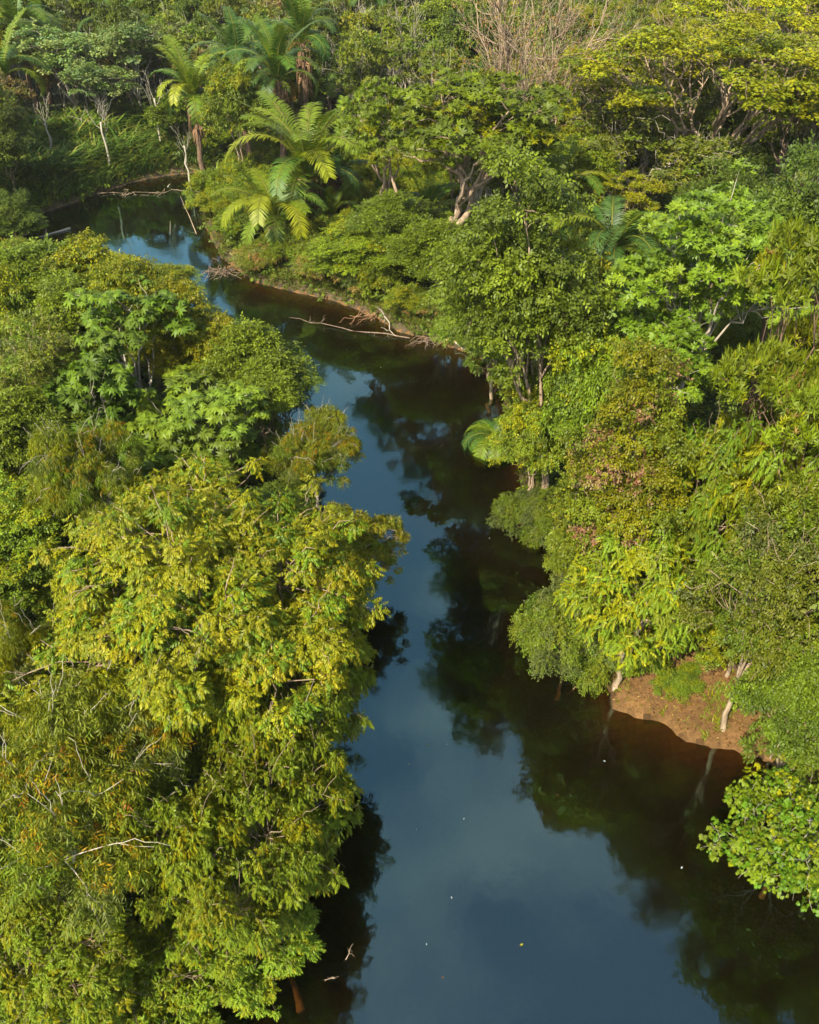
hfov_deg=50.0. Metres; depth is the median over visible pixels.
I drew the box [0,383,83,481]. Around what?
bushy tree
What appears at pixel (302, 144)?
palm
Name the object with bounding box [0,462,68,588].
vine covered tree
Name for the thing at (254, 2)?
forest tree
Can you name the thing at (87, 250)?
bushy tree
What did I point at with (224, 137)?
shrub
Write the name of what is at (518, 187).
forest tree
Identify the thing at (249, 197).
shrub
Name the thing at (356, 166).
shrub
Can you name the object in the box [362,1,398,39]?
forest tree
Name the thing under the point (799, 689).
bushy tree
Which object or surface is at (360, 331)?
fallen branch
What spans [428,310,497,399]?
bushy tree
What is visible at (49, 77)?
forest tree
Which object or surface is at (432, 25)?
forest tree
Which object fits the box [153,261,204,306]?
bushy tree
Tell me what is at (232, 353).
bushy tree
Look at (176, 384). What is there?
palmate leaved tree
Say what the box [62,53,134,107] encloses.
forest tree
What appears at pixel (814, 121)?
flat topped tree
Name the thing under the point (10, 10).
tree
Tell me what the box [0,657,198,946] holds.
willowy tree
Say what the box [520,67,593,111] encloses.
forest tree
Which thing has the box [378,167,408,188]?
shrub
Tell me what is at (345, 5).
forest tree
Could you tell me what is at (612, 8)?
flat topped tree
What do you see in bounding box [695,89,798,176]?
forest tree
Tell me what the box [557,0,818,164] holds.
flat topped tree
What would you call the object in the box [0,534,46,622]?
vine covered tree
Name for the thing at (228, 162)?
shrub
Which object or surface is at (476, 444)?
palm
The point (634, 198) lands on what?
flat topped tree
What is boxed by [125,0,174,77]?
forest tree
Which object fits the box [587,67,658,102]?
flat topped tree
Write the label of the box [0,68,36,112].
forest tree
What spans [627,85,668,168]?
forest tree
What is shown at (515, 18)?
forest tree
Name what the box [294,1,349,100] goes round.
forest tree
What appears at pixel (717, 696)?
leaf litter
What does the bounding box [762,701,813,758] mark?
willowy tree
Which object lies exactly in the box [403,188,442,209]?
shrub
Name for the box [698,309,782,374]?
bushy tree
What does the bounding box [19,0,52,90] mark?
forest tree
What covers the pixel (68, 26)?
forest tree
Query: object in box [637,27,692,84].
forest tree
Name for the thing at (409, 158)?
shrub
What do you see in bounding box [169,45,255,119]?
forest tree
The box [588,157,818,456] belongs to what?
broad leaved tree
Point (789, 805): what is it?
lobed leaf tree
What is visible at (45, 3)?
forest tree
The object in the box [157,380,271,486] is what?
palmate leaved tree
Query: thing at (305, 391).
fine leaved tree
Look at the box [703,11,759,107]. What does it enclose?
flat topped tree
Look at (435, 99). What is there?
forest tree
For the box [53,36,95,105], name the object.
forest tree
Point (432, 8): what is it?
forest tree
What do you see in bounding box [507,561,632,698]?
overhanging bush
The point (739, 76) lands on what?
forest tree
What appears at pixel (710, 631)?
bushy tree
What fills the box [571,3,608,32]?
flat topped tree
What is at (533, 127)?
broad leaved tree
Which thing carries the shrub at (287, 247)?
on the ground at (632, 708)
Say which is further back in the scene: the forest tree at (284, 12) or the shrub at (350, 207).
the forest tree at (284, 12)
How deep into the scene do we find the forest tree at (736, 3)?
105.85 m
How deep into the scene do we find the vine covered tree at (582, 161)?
63.30 m
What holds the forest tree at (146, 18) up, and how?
on the ground at (632, 708)
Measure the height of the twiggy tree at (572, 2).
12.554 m
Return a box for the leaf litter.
[609,633,818,775]
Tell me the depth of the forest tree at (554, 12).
99.08 m
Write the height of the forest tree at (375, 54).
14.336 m
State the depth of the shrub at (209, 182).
78.45 m
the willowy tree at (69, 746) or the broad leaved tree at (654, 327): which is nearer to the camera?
the willowy tree at (69, 746)
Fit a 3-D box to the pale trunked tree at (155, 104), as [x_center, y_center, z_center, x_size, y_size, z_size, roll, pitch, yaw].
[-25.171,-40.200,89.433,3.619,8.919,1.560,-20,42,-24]
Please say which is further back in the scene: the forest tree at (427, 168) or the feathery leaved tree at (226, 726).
the forest tree at (427, 168)
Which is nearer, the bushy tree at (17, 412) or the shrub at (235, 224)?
the bushy tree at (17, 412)
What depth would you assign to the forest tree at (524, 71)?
86.34 m
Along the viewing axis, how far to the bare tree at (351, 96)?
89.22 m
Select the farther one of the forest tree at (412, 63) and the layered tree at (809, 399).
the forest tree at (412, 63)
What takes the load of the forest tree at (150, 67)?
on the ground at (632, 708)
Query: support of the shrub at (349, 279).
on the ground at (632, 708)
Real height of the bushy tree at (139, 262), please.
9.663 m
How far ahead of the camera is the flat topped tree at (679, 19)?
96.77 m
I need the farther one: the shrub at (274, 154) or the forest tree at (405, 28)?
the forest tree at (405, 28)
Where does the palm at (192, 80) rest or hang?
on the ground at (632, 708)
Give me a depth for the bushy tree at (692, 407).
46.66 m
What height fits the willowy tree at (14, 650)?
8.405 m
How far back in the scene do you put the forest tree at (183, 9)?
101.30 m
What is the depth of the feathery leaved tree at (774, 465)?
29.48 m
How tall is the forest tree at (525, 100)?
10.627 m
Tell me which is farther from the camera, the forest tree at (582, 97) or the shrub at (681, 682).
the forest tree at (582, 97)
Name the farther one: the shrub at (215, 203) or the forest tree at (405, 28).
the forest tree at (405, 28)
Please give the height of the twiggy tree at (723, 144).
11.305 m
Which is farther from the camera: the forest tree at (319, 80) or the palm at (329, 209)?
the forest tree at (319, 80)
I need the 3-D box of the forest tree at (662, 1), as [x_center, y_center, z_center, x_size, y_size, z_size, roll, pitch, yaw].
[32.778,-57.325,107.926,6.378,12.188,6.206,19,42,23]
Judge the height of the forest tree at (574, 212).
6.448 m
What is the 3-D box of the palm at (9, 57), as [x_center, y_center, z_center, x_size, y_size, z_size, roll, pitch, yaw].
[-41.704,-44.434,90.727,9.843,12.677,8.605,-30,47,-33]
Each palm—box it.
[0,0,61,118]
[0,7,50,115]
[8,0,79,103]
[76,0,152,97]
[148,34,225,172]
[186,6,285,154]
[208,146,331,246]
[221,14,321,168]
[224,90,383,223]
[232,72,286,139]
[255,0,339,131]
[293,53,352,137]
[293,95,388,213]
[303,177,359,221]
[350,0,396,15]
[400,162,472,219]
[461,416,521,460]
[514,133,615,233]
[548,195,675,319]
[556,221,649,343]
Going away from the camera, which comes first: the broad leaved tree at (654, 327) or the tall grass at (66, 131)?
the broad leaved tree at (654, 327)
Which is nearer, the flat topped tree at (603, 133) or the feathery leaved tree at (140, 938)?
the feathery leaved tree at (140, 938)
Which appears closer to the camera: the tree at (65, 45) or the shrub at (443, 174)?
the shrub at (443, 174)
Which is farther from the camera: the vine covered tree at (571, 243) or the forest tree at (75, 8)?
the forest tree at (75, 8)
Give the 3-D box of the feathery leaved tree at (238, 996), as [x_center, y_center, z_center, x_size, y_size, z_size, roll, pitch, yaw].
[-5.485,13.377,26.275,5.669,5.021,4.560,-18,41,-22]
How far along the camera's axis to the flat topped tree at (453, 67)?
89.94 m
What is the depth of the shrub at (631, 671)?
34.86 m
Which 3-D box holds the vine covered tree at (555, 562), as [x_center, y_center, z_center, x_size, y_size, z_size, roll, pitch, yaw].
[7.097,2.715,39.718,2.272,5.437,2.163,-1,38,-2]
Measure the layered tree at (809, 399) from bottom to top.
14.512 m
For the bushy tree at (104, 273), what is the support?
on the ground at (632, 708)
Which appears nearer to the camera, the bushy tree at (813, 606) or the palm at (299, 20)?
the bushy tree at (813, 606)
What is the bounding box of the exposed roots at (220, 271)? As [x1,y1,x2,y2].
[202,258,244,279]
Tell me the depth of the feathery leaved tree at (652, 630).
34.25 m
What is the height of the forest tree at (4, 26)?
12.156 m
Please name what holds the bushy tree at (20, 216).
on the ground at (632, 708)
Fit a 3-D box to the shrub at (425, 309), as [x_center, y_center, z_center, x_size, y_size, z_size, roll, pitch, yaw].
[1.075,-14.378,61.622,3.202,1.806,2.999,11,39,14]
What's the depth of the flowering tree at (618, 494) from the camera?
30.81 m
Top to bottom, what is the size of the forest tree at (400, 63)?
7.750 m
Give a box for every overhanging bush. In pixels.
[485,486,560,548]
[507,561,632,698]
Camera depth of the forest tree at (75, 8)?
104.37 m
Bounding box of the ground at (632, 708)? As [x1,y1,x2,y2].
[0,0,818,1023]
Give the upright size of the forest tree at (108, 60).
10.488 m
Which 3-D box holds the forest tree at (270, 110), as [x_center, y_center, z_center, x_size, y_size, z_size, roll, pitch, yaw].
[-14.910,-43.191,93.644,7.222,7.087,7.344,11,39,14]
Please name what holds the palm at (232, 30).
on the ground at (632, 708)
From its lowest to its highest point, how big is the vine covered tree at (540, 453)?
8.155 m
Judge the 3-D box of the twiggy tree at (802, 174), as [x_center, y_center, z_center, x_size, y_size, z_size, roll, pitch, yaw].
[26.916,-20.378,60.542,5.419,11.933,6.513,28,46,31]
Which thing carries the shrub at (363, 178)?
on the ground at (632, 708)
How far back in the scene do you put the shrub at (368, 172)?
79.00 m
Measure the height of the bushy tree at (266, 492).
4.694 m
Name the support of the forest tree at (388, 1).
on the ground at (632, 708)
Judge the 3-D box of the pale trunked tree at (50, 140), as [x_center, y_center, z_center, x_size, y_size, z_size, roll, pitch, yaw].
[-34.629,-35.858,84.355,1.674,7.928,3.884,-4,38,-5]
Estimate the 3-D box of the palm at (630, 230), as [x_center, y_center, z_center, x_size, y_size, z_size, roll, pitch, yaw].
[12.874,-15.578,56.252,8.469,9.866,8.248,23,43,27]
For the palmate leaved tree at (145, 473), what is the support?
on the ground at (632, 708)
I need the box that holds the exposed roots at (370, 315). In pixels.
[339,309,377,323]
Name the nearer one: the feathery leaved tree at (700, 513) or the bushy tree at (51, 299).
the feathery leaved tree at (700, 513)
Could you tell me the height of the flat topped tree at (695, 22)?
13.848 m
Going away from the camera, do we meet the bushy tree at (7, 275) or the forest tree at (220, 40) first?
the bushy tree at (7, 275)
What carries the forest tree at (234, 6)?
on the ground at (632, 708)
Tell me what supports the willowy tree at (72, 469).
on the ground at (632, 708)
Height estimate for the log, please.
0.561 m
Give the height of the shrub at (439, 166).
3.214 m
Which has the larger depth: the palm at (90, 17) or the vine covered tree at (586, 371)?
the palm at (90, 17)
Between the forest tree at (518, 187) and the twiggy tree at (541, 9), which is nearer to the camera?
the forest tree at (518, 187)
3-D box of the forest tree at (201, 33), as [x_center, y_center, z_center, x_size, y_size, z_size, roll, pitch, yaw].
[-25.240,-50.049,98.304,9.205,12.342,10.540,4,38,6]
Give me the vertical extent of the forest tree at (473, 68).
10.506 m
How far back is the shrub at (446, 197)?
75.39 m
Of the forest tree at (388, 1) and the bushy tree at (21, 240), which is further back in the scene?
the forest tree at (388, 1)
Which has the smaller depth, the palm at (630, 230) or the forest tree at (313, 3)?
the palm at (630, 230)
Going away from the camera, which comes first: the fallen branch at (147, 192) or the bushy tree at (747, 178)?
the bushy tree at (747, 178)
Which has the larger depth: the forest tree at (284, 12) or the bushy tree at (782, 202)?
the forest tree at (284, 12)
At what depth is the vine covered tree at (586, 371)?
37.50 m
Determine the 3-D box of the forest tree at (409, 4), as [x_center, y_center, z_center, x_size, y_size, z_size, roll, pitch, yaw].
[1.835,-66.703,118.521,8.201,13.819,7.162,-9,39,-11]
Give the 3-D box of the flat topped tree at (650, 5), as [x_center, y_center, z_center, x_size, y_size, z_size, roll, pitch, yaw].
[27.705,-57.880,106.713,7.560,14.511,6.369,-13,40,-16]
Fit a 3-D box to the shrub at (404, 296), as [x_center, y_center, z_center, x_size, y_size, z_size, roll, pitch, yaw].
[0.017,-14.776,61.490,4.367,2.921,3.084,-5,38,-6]
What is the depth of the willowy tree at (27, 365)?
42.04 m
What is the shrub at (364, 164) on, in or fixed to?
on the ground at (632, 708)
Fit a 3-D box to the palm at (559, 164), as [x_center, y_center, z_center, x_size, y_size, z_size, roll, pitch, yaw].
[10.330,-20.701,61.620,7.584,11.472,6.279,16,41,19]
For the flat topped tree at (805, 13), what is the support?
on the ground at (632, 708)
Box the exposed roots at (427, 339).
[405,336,458,349]
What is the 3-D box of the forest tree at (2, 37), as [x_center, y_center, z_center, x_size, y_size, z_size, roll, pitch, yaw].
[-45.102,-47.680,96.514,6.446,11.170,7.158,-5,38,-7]
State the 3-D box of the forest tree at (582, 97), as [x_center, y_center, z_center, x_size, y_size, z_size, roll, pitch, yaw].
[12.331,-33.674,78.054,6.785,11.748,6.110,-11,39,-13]
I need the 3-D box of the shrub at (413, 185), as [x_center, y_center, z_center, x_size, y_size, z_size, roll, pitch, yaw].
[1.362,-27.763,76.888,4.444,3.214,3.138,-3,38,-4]
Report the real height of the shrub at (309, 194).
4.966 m
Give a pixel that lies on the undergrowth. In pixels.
(766, 157)
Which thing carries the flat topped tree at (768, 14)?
on the ground at (632, 708)
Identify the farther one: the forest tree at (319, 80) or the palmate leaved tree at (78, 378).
the forest tree at (319, 80)
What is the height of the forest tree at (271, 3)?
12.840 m
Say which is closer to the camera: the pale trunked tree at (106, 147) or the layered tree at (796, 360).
the layered tree at (796, 360)
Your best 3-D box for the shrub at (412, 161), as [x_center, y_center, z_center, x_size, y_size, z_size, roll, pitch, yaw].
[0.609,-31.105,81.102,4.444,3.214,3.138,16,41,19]
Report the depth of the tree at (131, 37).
92.12 m
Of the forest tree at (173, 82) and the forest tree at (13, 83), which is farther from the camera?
the forest tree at (173, 82)
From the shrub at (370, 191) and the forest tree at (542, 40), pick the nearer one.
the shrub at (370, 191)
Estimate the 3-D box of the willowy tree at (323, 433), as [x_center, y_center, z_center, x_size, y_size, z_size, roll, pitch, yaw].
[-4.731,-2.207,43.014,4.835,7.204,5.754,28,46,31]
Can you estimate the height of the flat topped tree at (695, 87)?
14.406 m
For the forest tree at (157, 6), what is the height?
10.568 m
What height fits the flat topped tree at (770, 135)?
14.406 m
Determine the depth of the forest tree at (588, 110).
78.69 m
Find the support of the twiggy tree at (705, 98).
on the ground at (632, 708)
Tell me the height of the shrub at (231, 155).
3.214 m
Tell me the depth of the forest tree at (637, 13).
89.22 m
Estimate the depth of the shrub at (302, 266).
65.31 m
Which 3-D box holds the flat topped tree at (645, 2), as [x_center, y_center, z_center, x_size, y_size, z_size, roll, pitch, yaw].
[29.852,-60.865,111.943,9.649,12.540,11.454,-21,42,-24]
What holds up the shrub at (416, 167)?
on the ground at (632, 708)
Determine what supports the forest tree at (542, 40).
on the ground at (632, 708)
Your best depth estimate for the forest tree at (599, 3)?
105.95 m
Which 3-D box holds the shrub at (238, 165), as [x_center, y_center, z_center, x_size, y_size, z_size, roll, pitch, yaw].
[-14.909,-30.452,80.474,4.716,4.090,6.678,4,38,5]
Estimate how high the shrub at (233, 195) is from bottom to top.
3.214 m
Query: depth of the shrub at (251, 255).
67.30 m
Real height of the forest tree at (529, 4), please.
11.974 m
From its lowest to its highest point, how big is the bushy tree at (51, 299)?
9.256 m
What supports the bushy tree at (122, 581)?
on the ground at (632, 708)
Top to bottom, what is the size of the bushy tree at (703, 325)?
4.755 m
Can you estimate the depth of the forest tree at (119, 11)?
98.01 m
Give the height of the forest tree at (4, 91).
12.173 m
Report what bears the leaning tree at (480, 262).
on the ground at (632, 708)
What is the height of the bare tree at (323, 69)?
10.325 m
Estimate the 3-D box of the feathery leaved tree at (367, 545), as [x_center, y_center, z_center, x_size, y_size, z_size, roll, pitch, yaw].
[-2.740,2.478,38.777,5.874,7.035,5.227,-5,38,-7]
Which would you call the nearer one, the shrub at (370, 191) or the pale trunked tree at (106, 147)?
the shrub at (370, 191)
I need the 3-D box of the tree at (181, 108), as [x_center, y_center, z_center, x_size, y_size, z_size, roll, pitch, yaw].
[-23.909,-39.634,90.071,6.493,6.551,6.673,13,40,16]
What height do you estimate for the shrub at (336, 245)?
5.002 m
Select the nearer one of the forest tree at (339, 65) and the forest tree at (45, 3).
the forest tree at (339, 65)
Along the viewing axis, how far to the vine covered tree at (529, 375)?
46.75 m
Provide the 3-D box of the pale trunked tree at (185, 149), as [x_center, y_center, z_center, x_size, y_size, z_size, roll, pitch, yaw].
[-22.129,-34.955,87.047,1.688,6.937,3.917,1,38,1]
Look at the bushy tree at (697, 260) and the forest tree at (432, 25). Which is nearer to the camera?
the bushy tree at (697, 260)
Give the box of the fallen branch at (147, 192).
[98,188,198,196]
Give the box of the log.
[39,227,70,236]
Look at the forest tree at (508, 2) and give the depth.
134.70 m
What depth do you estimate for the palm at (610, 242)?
53.29 m
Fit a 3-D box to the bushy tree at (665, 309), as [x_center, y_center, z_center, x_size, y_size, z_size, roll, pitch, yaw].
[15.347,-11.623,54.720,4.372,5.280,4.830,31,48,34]
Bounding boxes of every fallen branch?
[98,188,198,196]
[289,317,409,338]
[377,306,394,335]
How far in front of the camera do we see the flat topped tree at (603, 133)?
70.91 m
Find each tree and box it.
[0,7,29,76]
[0,25,21,65]
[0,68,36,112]
[0,78,23,119]
[0,96,37,193]
[0,152,14,167]
[0,187,48,236]
[0,232,97,356]
[0,235,34,252]
[0,259,40,348]
[0,305,89,406]
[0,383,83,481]
[0,445,391,755]
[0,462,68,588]
[0,468,35,506]
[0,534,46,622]
[0,595,91,748]
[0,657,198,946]
[0,846,160,1023]
[1,261,130,398]
[7,16,123,113]
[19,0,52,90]
[20,400,149,530]
[22,343,162,452]
[23,0,66,25]
[23,227,116,293]
[27,54,68,107]
[31,96,51,151]
[44,0,107,33]
[49,0,92,35]
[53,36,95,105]
[55,417,187,507]
[57,57,142,119]
[60,255,189,388]
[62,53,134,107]
[63,274,197,398]
[72,100,110,166]
[77,10,170,108]
[87,0,144,100]
[89,918,225,1023]
[91,33,161,104]
[92,551,167,613]
[98,247,134,259]
[109,249,175,396]
[109,711,364,989]
[116,48,183,95]
[119,270,239,392]
[123,363,263,491]
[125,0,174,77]
[134,856,325,1020]
[138,13,166,91]
[140,5,227,79]
[143,73,171,142]
[143,91,206,138]
[144,23,187,88]
[150,0,180,17]
[151,3,192,84]
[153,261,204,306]
[157,301,239,401]
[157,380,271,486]
[164,580,378,805]
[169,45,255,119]
[171,126,190,181]
[172,0,216,46]
[182,479,318,571]
[186,0,253,41]
[186,311,317,440]
[194,51,271,168]
[207,6,263,131]
[208,21,266,135]
[223,355,307,456]
[224,0,290,69]
[243,0,329,123]
[249,0,280,19]
[259,401,365,512]
[262,75,300,134]
[263,86,313,131]
[264,342,328,433]
[267,40,328,125]
[281,0,338,16]
[281,6,289,22]
[286,500,411,596]
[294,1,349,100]
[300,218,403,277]
[313,14,405,140]
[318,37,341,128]
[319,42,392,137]
[326,5,405,104]
[328,50,385,104]
[330,0,367,19]
[331,75,447,226]
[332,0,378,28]
[339,0,394,16]
[341,188,453,252]
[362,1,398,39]
[367,62,582,227]
[370,13,414,102]
[380,2,424,83]
[381,213,500,315]
[386,54,426,75]
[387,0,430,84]
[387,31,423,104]
[388,24,464,86]
[390,0,409,9]
[400,0,436,8]
[406,0,469,69]
[410,13,472,52]
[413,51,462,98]
[416,113,469,214]
[418,51,518,80]
[420,141,617,499]
[422,71,485,104]
[424,0,518,69]
[425,155,459,188]
[426,228,578,398]
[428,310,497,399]
[430,0,659,228]
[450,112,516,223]
[458,0,503,12]
[458,44,504,76]
[459,79,530,197]
[470,113,556,213]
[476,0,525,12]
[483,5,543,59]
[485,385,583,495]
[486,347,569,409]
[502,81,558,190]
[502,212,621,469]
[503,0,524,10]
[505,64,536,81]
[505,198,594,229]
[515,26,573,69]
[518,120,626,212]
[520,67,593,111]
[522,0,554,21]
[526,0,570,25]
[528,84,599,128]
[529,202,636,289]
[530,322,658,520]
[533,65,585,123]
[534,0,582,44]
[538,10,597,55]
[541,524,581,581]
[546,331,701,635]
[551,117,594,133]
[552,77,734,219]
[553,504,723,690]
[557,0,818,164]
[561,33,602,100]
[561,107,651,202]
[566,36,724,190]
[569,0,588,30]
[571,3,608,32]
[572,0,653,31]
[573,167,671,221]
[573,280,722,470]
[578,31,607,112]
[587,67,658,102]
[588,0,657,56]
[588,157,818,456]
[591,0,649,31]
[617,0,670,21]
[618,0,661,24]
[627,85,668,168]
[629,5,706,29]
[630,287,683,323]
[631,123,771,209]
[632,578,720,669]
[633,371,703,415]
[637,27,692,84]
[638,401,779,630]
[644,241,712,291]
[645,151,777,302]
[651,60,733,132]
[654,0,725,111]
[658,16,735,121]
[659,0,702,27]
[662,106,728,163]
[666,299,722,349]
[667,0,818,180]
[671,478,818,731]
[673,375,818,669]
[687,384,818,651]
[688,560,816,677]
[693,211,818,573]
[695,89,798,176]
[695,129,818,404]
[697,763,818,916]
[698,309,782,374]
[703,0,753,23]
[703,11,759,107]
[703,56,778,135]
[723,641,818,778]
[727,66,818,181]
[737,9,789,85]
[751,8,804,31]
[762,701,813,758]
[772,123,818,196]
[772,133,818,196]
[791,72,816,138]
[794,117,811,147]
[810,591,818,615]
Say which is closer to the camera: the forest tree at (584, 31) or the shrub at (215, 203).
the shrub at (215, 203)
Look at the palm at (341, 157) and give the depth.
73.15 m
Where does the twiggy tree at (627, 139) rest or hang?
on the ground at (632, 708)
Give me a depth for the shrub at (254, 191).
74.85 m
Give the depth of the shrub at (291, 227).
69.01 m
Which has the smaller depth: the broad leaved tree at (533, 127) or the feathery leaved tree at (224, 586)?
the feathery leaved tree at (224, 586)
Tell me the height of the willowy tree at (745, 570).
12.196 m
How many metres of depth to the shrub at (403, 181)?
77.16 m
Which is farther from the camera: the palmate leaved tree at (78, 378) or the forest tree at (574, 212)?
the forest tree at (574, 212)
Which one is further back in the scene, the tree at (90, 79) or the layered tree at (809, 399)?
the tree at (90, 79)
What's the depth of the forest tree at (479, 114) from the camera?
72.82 m
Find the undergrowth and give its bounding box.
[0,101,818,1023]
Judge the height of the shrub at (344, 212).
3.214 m
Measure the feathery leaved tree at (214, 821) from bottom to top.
10.599 m
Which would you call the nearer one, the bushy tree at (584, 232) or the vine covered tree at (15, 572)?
the vine covered tree at (15, 572)
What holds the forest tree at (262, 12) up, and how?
on the ground at (632, 708)
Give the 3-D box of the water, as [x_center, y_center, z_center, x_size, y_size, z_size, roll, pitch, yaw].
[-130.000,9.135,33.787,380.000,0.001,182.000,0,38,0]
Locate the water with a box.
[8,168,818,1023]
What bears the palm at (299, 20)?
on the ground at (632, 708)
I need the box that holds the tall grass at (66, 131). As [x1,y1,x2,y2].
[0,92,228,212]
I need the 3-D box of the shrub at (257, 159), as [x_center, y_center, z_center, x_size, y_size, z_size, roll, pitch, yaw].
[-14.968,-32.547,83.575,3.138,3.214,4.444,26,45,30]
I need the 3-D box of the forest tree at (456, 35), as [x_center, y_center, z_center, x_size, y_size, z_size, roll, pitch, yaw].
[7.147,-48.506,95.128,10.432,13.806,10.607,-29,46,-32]
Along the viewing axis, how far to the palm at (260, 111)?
90.17 m
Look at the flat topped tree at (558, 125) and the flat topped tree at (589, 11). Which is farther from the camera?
the flat topped tree at (589, 11)
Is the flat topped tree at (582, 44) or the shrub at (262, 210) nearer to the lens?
the shrub at (262, 210)
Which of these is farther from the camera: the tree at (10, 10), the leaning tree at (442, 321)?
the tree at (10, 10)
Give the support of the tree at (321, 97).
on the ground at (632, 708)
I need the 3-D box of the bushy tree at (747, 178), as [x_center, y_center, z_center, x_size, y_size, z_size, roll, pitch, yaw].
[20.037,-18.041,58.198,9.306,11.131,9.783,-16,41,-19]
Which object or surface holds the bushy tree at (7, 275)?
on the ground at (632, 708)
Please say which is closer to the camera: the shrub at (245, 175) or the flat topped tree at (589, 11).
the shrub at (245, 175)
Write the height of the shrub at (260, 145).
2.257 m
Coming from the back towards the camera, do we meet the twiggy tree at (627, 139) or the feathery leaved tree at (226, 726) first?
the twiggy tree at (627, 139)
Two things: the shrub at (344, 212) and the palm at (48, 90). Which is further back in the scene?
the palm at (48, 90)
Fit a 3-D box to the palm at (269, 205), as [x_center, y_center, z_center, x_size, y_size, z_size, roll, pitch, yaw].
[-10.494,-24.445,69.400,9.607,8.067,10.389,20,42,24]
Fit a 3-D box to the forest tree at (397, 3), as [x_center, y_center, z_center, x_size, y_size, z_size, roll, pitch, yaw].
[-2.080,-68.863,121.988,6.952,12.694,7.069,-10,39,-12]
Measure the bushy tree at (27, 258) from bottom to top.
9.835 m
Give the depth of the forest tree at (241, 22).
91.56 m
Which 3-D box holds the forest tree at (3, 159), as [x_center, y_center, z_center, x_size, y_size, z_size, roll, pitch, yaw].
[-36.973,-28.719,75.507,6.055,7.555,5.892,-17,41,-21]
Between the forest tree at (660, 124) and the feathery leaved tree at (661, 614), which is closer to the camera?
the feathery leaved tree at (661, 614)
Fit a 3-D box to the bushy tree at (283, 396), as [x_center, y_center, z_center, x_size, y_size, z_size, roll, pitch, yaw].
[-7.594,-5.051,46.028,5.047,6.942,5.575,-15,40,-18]
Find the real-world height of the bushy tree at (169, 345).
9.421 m
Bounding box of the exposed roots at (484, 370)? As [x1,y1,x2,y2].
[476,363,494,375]
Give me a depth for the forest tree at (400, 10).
109.48 m
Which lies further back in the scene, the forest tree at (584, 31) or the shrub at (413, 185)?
the forest tree at (584, 31)
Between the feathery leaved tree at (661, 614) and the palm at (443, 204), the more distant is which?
the palm at (443, 204)
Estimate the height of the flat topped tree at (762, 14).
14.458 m
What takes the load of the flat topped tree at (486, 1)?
on the ground at (632, 708)
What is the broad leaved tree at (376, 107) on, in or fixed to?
on the ground at (632, 708)
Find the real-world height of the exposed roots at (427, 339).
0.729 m
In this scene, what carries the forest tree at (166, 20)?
on the ground at (632, 708)
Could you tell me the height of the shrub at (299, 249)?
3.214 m
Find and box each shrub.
[19,552,115,626]
[181,163,232,202]
[182,122,233,150]
[183,191,233,214]
[210,201,271,239]
[218,151,237,170]
[221,158,237,167]
[222,154,271,192]
[222,173,253,192]
[224,178,254,201]
[227,238,286,271]
[233,136,278,155]
[236,151,269,168]
[238,186,275,201]
[241,196,254,209]
[248,227,315,261]
[251,171,273,187]
[252,197,284,224]
[262,146,291,164]
[273,213,322,244]
[283,171,327,215]
[284,250,341,278]
[292,232,324,260]
[305,214,339,236]
[328,255,377,293]
[334,172,370,185]
[334,208,356,221]
[335,179,380,207]
[342,196,363,212]
[350,156,363,171]
[351,249,410,297]
[355,163,387,188]
[357,157,382,170]
[361,153,385,159]
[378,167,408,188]
[382,282,438,310]
[391,158,402,168]
[396,167,425,193]
[399,158,422,169]
[401,298,440,316]
[402,174,439,192]
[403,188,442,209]
[404,152,424,162]
[405,162,438,176]
[408,255,429,283]
[420,180,456,201]
[423,153,450,171]
[425,168,457,190]
[613,630,675,679]
[648,661,705,700]
[764,708,818,785]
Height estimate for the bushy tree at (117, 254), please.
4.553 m
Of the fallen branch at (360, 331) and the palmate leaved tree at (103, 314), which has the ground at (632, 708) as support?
the palmate leaved tree at (103, 314)
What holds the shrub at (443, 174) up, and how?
on the ground at (632, 708)
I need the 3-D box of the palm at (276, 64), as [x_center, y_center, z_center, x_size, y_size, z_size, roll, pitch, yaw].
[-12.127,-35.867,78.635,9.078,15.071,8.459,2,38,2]
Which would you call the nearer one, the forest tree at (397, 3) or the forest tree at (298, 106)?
the forest tree at (298, 106)
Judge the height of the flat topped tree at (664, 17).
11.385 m
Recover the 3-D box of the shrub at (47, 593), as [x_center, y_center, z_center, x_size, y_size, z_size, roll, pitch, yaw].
[-13.959,3.674,36.117,4.762,4.382,3.362,9,39,12]
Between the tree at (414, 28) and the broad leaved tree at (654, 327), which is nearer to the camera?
the broad leaved tree at (654, 327)
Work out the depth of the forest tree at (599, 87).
87.22 m
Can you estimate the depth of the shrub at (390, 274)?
62.81 m
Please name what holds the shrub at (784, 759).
on the ground at (632, 708)
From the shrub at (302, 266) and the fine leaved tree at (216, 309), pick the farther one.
the shrub at (302, 266)
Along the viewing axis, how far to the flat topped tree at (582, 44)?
82.53 m
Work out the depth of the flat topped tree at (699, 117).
75.03 m
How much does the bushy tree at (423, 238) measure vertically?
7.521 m
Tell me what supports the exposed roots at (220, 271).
on the ground at (632, 708)

